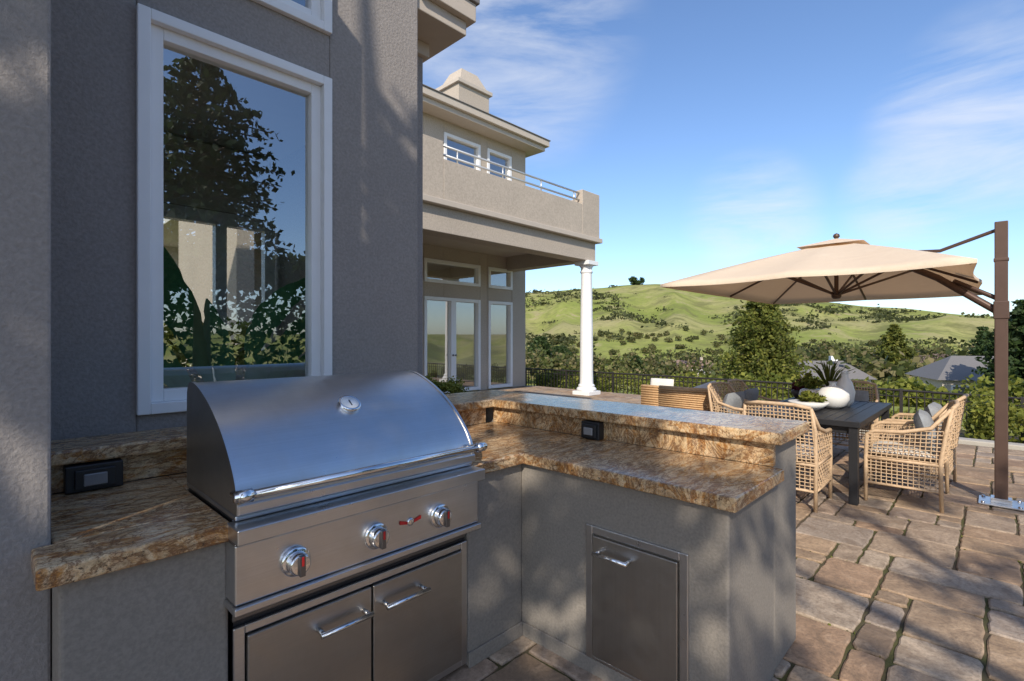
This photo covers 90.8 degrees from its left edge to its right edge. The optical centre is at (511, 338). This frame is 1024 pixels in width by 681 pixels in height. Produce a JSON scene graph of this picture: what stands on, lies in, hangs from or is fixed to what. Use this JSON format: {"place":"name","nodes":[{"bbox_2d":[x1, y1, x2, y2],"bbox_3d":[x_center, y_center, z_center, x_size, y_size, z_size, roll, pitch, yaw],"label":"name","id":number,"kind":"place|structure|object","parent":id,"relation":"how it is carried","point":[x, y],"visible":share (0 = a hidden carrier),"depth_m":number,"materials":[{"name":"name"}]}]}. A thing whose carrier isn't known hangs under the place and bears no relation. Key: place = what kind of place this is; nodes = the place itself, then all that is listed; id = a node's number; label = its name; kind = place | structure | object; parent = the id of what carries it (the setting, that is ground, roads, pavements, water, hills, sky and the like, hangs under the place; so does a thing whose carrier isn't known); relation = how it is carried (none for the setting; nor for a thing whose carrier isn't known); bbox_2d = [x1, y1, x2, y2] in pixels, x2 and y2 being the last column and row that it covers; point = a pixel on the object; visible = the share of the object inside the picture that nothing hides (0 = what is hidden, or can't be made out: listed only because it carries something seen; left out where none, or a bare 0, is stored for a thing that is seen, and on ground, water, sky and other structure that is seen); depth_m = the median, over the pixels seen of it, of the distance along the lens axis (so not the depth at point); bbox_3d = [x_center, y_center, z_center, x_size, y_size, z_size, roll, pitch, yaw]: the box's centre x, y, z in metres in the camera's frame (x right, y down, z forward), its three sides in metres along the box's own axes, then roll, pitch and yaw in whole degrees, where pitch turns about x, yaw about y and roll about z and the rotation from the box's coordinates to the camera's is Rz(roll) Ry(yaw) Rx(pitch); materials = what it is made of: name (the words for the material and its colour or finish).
{"place":"outdoors","nodes":[
{"label":"outdoors","id":0,"kind":"place"},
{"bbox_2d":[476,385,624,393],"bbox_3d":[2.699,1.857,12.635,8.400,0.686,2.528,0,0,44],"label":"patio bed","id":1,"kind":"object","parent":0,"point":[520,386],"visible":0.14,"depth_m":15.38,"materials":[{"name":"brown soil"}]},
{"bbox_2d":[423,0,1023,315],"label":"sky","id":2,"kind":"structure","parent":0,"point":[708,135],"materials":[{"name":"blue"}]},
{"bbox_2d":[438,386,1023,680],"bbox_3d":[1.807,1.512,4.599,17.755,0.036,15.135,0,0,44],"label":"stone paver patio","id":3,"kind":"structure","parent":0,"point":[943,630],"depth_m":3.09,"materials":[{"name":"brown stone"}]},
{"bbox_2d":[0,0,422,680],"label":"walls","id":4,"kind":"structure","parent":3,"relation":"on","point":[66,218],"depth_m":2.17,"materials":[{"name":"beige paint"}]},
{"bbox_2d":[163,203,274,380],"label":"interior french doors","id":5,"kind":"structure","parent":4,"relation":"attached to","point":[220,222],"depth_m":4.01,"materials":[{"name":"white paint"}]},
{"bbox_2d":[136,3,331,415],"bbox_3d":[-1.383,-0.572,2.596,0.130,1.821,0.906,0,0,44],"label":"tall window frame","id":6,"kind":"object","parent":4,"relation":"attached to","point":[157,31],"visible":0.72,"depth_m":2.38,"materials":[{"name":"white paint"}]},
{"bbox_2d":[251,0,331,35],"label":"window frame","id":7,"kind":"object","parent":4,"relation":"attached to","point":[315,14],"visible":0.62,"depth_m":2.80,"materials":[{"name":"white paint"}]},
{"bbox_2d":[163,0,479,219],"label":"eaves and slabs","id":8,"kind":"object","parent":4,"relation":"attached to","point":[206,102],"visible":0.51,"depth_m":3.69,"materials":[{"name":"beige paint"}]},
{"bbox_2d":[163,317,260,387],"bbox_3d":[-3.481,0.674,5.909,1.311,1.995,2.305,0,0,44],"label":"courtyard shrub","id":9,"kind":"object","parent":3,"relation":"on","point":[169,341],"visible":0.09,"depth_m":5.71,"materials":[{"name":"green plant"}]},
{"bbox_2d":[187,370,486,680],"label":"gas grill","id":10,"kind":"object","parent":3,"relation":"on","point":[345,506],"visible":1,"depth_m":1.86,"materials":[{"name":"metal"}]},
{"bbox_2d":[232,540,466,680],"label":"cabinet doors","id":11,"kind":"structure","parent":10,"relation":"in","point":[424,637],"depth_m":1.94,"materials":[{"name":"metal"}]},
{"bbox_2d":[163,68,602,393],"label":"wing","id":12,"kind":"structure","parent":3,"relation":"on","point":[484,219],"depth_m":13.17,"materials":[{"name":"beige paint"}]},
{"bbox_2d":[164,325,436,381],"bbox_3d":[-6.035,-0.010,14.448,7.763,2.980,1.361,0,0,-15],"label":"interior sofa","id":13,"kind":"object","parent":12,"relation":"on","point":[432,369],"visible":0.05,"depth_m":15.39,"materials":[{"name":"white paint"}]},
{"bbox_2d":[424,296,480,392],"bbox_3d":[-1.633,0.175,13.934,0.210,2.590,1.990,0,0,44],"label":"french doors frame","id":14,"kind":"object","parent":12,"relation":"attached to","point":[452,354],"visible":0.84,"depth_m":13.92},
{"bbox_2d":[424,258,480,286],"bbox_3d":[-1.651,-1.810,13.952,0.160,0.620,1.990,0,0,44],"label":"window frame","id":15,"kind":"object","parent":12,"relation":"attached to","point":[477,268],"visible":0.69,"depth_m":13.93,"materials":[{"name":"white paint"}]},
{"bbox_2d":[444,132,480,170],"bbox_3d":[-1.422,-4.800,14.190,0.160,1.600,1.330,0,0,44],"label":"balcony window wide frame","id":16,"kind":"object","parent":12,"relation":"attached to","point":[476,147],"visible":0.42,"depth_m":14.26,"materials":[{"name":"white paint"}]},
{"bbox_2d":[487,148,511,180],"bbox_3d":[-0.415,-4.800,15.240,0.160,1.600,1.020,0,0,44],"label":"balcony window frame","id":17,"kind":"object","parent":12,"relation":"attached to","point":[507,158],"visible":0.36,"depth_m":15.34,"materials":[{"name":"white paint"}]},
{"bbox_2d":[488,301,512,388],"bbox_3d":[-0.387,0.175,15.269,0.160,2.590,1.020,0,0,44],"label":"side door frame","id":18,"kind":"object","parent":12,"relation":"attached to","point":[509,383],"visible":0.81,"depth_m":15.52,"materials":[{"name":"white paint"}]},
{"bbox_2d":[488,267,512,289],"bbox_3d":[-0.387,-1.810,15.269,0.160,0.620,1.020,0,0,44],"label":"transom small frame","id":19,"kind":"object","parent":12,"relation":"attached to","point":[509,280],"visible":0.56,"depth_m":15.26,"materials":[{"name":"white paint"}]},
{"bbox_2d":[443,144,579,200],"bbox_3d":[0.171,-3.662,11.532,0.046,0.323,4.550,0,0,44],"label":"balcony railing","id":20,"kind":"object","parent":12,"relation":"on","point":[503,167],"visible":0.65,"depth_m":11.23,"materials":[{"name":"metal"}]},
{"bbox_2d":[31,390,809,680],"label":"outdoor kitchen counter","id":21,"kind":"object","parent":3,"relation":"on","point":[612,541],"visible":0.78,"depth_m":2.09,"materials":[{"name":"paint"}]},
{"bbox_2d":[586,523,688,680],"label":"access door","id":22,"kind":"structure","parent":21,"relation":"in","point":[632,612],"depth_m":2.10,"materials":[{"name":"metal"}]},
{"bbox_2d":[424,373,469,393],"bbox_3d":[-1.184,1.028,8.079,0.964,0.945,1.024,0,0,20],"label":"boxwood shrub","id":23,"kind":"object","parent":3,"relation":"on","point":[451,386],"visible":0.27,"depth_m":7.97,"materials":[{"name":"green plant"}]},
{"bbox_2d":[572,260,600,395],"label":"porch column","id":24,"kind":"structure","parent":3,"relation":"on","point":[586,385],"depth_m":13.48,"materials":[{"name":"white paint"}]},
{"bbox_2d":[641,378,673,405],"bbox_3d":[2.661,1.045,8.624,0.600,0.749,0.770,0,0,44],"label":"wicker lounge chair","id":25,"kind":"object","parent":3,"relation":"on","point":[649,394],"visible":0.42,"depth_m":8.44,"materials":[{"name":"brown wicker"}]},
{"bbox_2d":[658,380,720,410],"bbox_3d":[2.662,0.993,7.168,0.836,0.854,0.870,0,0,44],"label":"wicker lounge chair","id":26,"kind":"object","parent":3,"relation":"on","point":[695,398],"visible":0.33,"depth_m":6.89,"materials":[{"name":"brown wicker"}]},
{"bbox_2d":[707,381,764,414],"bbox_3d":[2.849,1.030,6.280,0.639,0.941,0.677,0,0,-42],"label":"wicker dining chair","id":27,"kind":"object","parent":3,"relation":"on","point":[730,402],"visible":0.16,"depth_m":6.29,"materials":[{"name":"beige wicker"}]},
{"bbox_2d":[727,379,781,413],"bbox_3d":[3.287,1.030,6.766,0.677,0.941,0.639,0,0,42],"label":"wicker dining chair","id":28,"kind":"object","parent":3,"relation":"on","point":[752,394],"visible":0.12,"depth_m":6.88,"materials":[{"name":"beige wicker"}]},
{"bbox_2d":[743,400,832,512],"bbox_3d":[2.567,1.030,4.727,0.639,0.941,0.677,0,0,44],"label":"wicker dining chair","id":29,"kind":"object","parent":3,"relation":"on","point":[816,455],"visible":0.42,"depth_m":4.45,"materials":[{"name":"beige wicker"}]},
{"bbox_2d":[749,397,891,505],"bbox_3d":[3.400,1.124,5.538,1.000,0.752,1.900,0,0,44],"label":"dining table","id":30,"kind":"object","parent":3,"relation":"on","point":[854,418],"visible":0.46,"depth_m":4.83,"materials":[{"name":"black wood"}]},
{"bbox_2d":[790,378,818,398],"bbox_3d":[3.638,0.622,6.343,0.336,0.252,0.351,0,0,10],"label":"burgundy plant","id":31,"kind":"object","parent":30,"relation":"on","point":[795,390],"visible":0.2,"depth_m":6.29,"materials":[{"name":"purple plant"}]},
{"bbox_2d":[788,390,828,410],"bbox_3d":[3.096,0.637,5.278,0.380,0.222,0.384,0,0,44],"label":"succulent bowl","id":32,"kind":"object","parent":30,"relation":"on","point":[814,401],"visible":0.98,"depth_m":5.17,"materials":[{"name":"white ceramic"}]},
{"bbox_2d":[799,388,819,394],"bbox_3d":[3.438,0.663,5.779,0.280,0.170,0.280,0,0,44],"label":"white flower pot","id":33,"kind":"object","parent":30,"relation":"on","point":[815,391],"visible":0.28,"depth_m":5.75,"materials":[{"name":"ceramic"}]},
{"bbox_2d":[794,372,823,388],"bbox_3d":[3.421,0.496,5.790,0.291,0.219,0.245,0,0,-6],"label":"flowering table plant","id":34,"kind":"object","parent":33,"relation":"on","point":[806,381],"visible":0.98,"depth_m":5.78,"materials":[{"name":"green plant"}]},
{"bbox_2d":[817,381,849,408],"bbox_3d":[3.473,0.606,5.468,0.310,0.285,0.310,0,0,44],"label":"round white vase","id":35,"kind":"object","parent":30,"relation":"on","point":[836,395],"visible":0.91,"depth_m":5.36,"materials":[{"name":"ceramic"}]},
{"bbox_2d":[836,371,855,406],"bbox_3d":[3.703,0.555,5.622,0.200,0.385,0.200,0,0,44],"label":"tall white vase","id":36,"kind":"object","parent":30,"relation":"on","point":[844,381],"visible":0.72,"depth_m":5.56,"materials":[{"name":"ceramic"}]},
{"bbox_2d":[660,220,1023,510],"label":"cantilever umbrella","id":37,"kind":"object","parent":3,"relation":"on","point":[836,269],"visible":1,"depth_m":4.92,"materials":[{"name":"fabric"}]},
{"bbox_2d":[817,380,878,447],"bbox_3d":[4.369,1.030,6.579,0.639,0.941,0.677,0,0,42],"label":"wicker dining chair","id":38,"kind":"object","parent":3,"relation":"on","point":[861,395],"visible":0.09,"depth_m":6.52,"materials":[{"name":"beige wicker"}]},
{"bbox_2d":[799,495,1020,657],"bbox_3d":[4.190,1.506,3.242,6.438,0.021,8.503,0,0,44],"label":"joint moss","id":39,"kind":"object","parent":3,"relation":"on","point":[829,624],"visible":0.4,"depth_m":3.18,"materials":[{"name":"green plant"}]},
{"bbox_2d":[864,400,959,512],"bbox_3d":[3.725,1.030,4.718,0.677,0.941,0.639,0,0,40],"label":"wicker dining chair","id":40,"kind":"object","parent":3,"relation":"on","point":[933,450],"visible":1,"depth_m":4.54,"materials":[{"name":"beige wicker"}]},
{"bbox_2d":[878,394,968,492],"bbox_3d":[4.296,1.030,5.270,0.639,0.941,0.677,0,0,-43],"label":"wicker dining chair","id":41,"kind":"object","parent":3,"relation":"on","point":[933,409],"visible":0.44,"depth_m":5.08,"materials":[{"name":"beige wicker"}]},
{"bbox_2d":[445,284,1019,432],"bbox_3d":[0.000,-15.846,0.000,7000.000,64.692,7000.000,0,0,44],"label":"hillside terrain","id":42,"kind":"structure","parent":0,"point":[693,310],"depth_m":222.14,"materials":[{"name":"green plant"}]},
{"bbox_2d":[527,336,552,358],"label":"cypress tree","id":43,"kind":"object","parent":42,"relation":"on","point":[542,341],"visible":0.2,"depth_m":138.39,"materials":[{"name":"green plant"}]},
{"bbox_2d":[551,345,577,360],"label":"cypress tree","id":44,"kind":"object","parent":42,"relation":"on","point":[561,349],"visible":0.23,"depth_m":147.76,"materials":[{"name":"green plant"}]},
{"bbox_2d":[628,276,644,284],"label":"hilltop tree","id":45,"kind":"object","parent":42,"relation":"on","point":[633,280],"visible":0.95,"depth_m":408.03,"materials":[{"name":"green plant"}]},
{"bbox_2d":[628,355,646,378],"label":"cypress tree","id":46,"kind":"object","parent":42,"relation":"on","point":[638,360],"visible":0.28,"depth_m":115.63,"materials":[{"name":"green plant"}]},
{"bbox_2d":[533,367,752,395],"bbox_3d":[3.672,1.761,15.752,6.975,1.606,1.910,0,0,44],"label":"hedge","id":47,"kind":"object","parent":42,"relation":"on","point":[687,380],"visible":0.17,"depth_m":15.82,"materials":[{"name":"green plant"}]},
{"bbox_2d":[664,357,712,374],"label":"suburban house","id":48,"kind":"structure","parent":42,"relation":"on","point":[685,362],"depth_m":115.70,"materials":[{"name":"white paint"}]},
{"bbox_2d":[525,326,975,383],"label":"valley trees","id":49,"kind":"object","parent":42,"relation":"on","point":[537,358],"visible":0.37,"depth_m":108.06,"materials":[{"name":"green plant"}]},
{"bbox_2d":[525,285,992,353],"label":"hillside scrub","id":50,"kind":"object","parent":42,"relation":"on","point":[881,315],"visible":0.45,"depth_m":238.59,"materials":[{"name":"green plant"}]},
{"bbox_2d":[704,301,822,397],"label":"redwood tree","id":51,"kind":"object","parent":42,"relation":"on","point":[760,347],"visible":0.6,"depth_m":53.06,"materials":[{"name":"green plant"}]},
{"bbox_2d":[555,371,1023,408],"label":"slope bushes","id":52,"kind":"object","parent":42,"relation":"on","point":[911,383],"visible":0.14,"depth_m":22.07,"materials":[{"name":"green plant"}]},
{"bbox_2d":[796,356,877,381],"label":"suburban house","id":53,"kind":"structure","parent":42,"relation":"on","point":[859,374],"depth_m":64.45,"materials":[{"name":"grey"}]},
{"bbox_2d":[840,354,865,367],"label":"oak tree","id":54,"kind":"object","parent":42,"relation":"on","point":[854,356],"visible":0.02,"depth_m":79.00,"materials":[{"name":"green plant"}]},
{"bbox_2d":[759,393,1020,435],"bbox_3d":[8.509,1.941,10.332,6.440,1.457,1.359,0,0,44],"label":"hedge","id":55,"kind":"object","parent":42,"relation":"on","point":[890,411],"visible":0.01,"depth_m":10.47,"materials":[{"name":"green plant"}]},
{"bbox_2d":[869,323,918,377],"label":"cypress tree","id":56,"kind":"object","parent":42,"relation":"on","point":[893,345],"visible":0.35,"depth_m":69.45,"materials":[{"name":"green plant"}]},
{"bbox_2d":[916,353,948,363],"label":"bare tree","id":57,"kind":"object","parent":42,"relation":"on","point":[943,355],"visible":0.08,"depth_m":65.19,"materials":[{"name":"grey plant"}]},
{"bbox_2d":[859,430,1023,450],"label":"patio kerb","id":58,"kind":"structure","parent":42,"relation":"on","point":[989,443],"depth_m":7.13,"materials":[{"name":"concrete"}]},
{"bbox_2d":[525,368,1023,443],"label":"iron fence","id":59,"kind":"object","parent":58,"relation":"on","point":[901,396],"visible":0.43,"depth_m":12.45,"materials":[{"name":"black metal"}]},
{"bbox_2d":[905,356,993,393],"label":"suburban house","id":60,"kind":"structure","parent":42,"relation":"on","point":[949,373],"depth_m":47.19,"materials":[{"name":"white paint"}]},
{"bbox_2d":[966,326,993,355],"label":"cypress tree","id":61,"kind":"object","parent":42,"relation":"on","point":[979,340],"visible":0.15,"depth_m":58.27,"materials":[{"name":"green plant"}]},
{"bbox_2d":[969,367,1023,400],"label":"suburban house","id":62,"kind":"structure","parent":42,"relation":"on","point":[974,378],"depth_m":44.12,"materials":[{"name":"white paint"}]},
{"bbox_2d":[971,299,1023,401],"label":"cypress tree","id":63,"kind":"object","parent":42,"relation":"on","point":[1016,343],"visible":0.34,"depth_m":39.17,"materials":[{"name":"green plant"}]},
{"bbox_2d":[810,358,855,388],"bbox_3d":[3.678,0.479,5.809,0.462,0.538,0.479,0,0,44],"label":"spiky table plant","id":64,"kind":"object","parent":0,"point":[829,374],"visible":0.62,"depth_m":5.82,"materials":[{"name":"green plant"}]},
{"bbox_2d":[889,424,1020,442],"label":"planting bed soil","id":65,"kind":"structure","parent":0,"point":[962,432],"depth_m":9.04,"materials":[{"name":"brown soil"}]},
{"bbox_2d":[163,246,304,387],"bbox_3d":[-1.683,0.371,3.006,0.530,2.099,1.388,0,0,44],"label":"bird of paradise plant","id":66,"kind":"object","parent":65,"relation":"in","point":[206,347],"visible":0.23,"depth_m":2.79,"materials":[{"name":"green plant"}]},
{"bbox_2d":[963,388,1023,443],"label":"hedge","id":67,"kind":"object","parent":65,"relation":"on","point":[979,422],"visible":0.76,"depth_m":7.67,"materials":[{"name":"green plant"}]}
]}

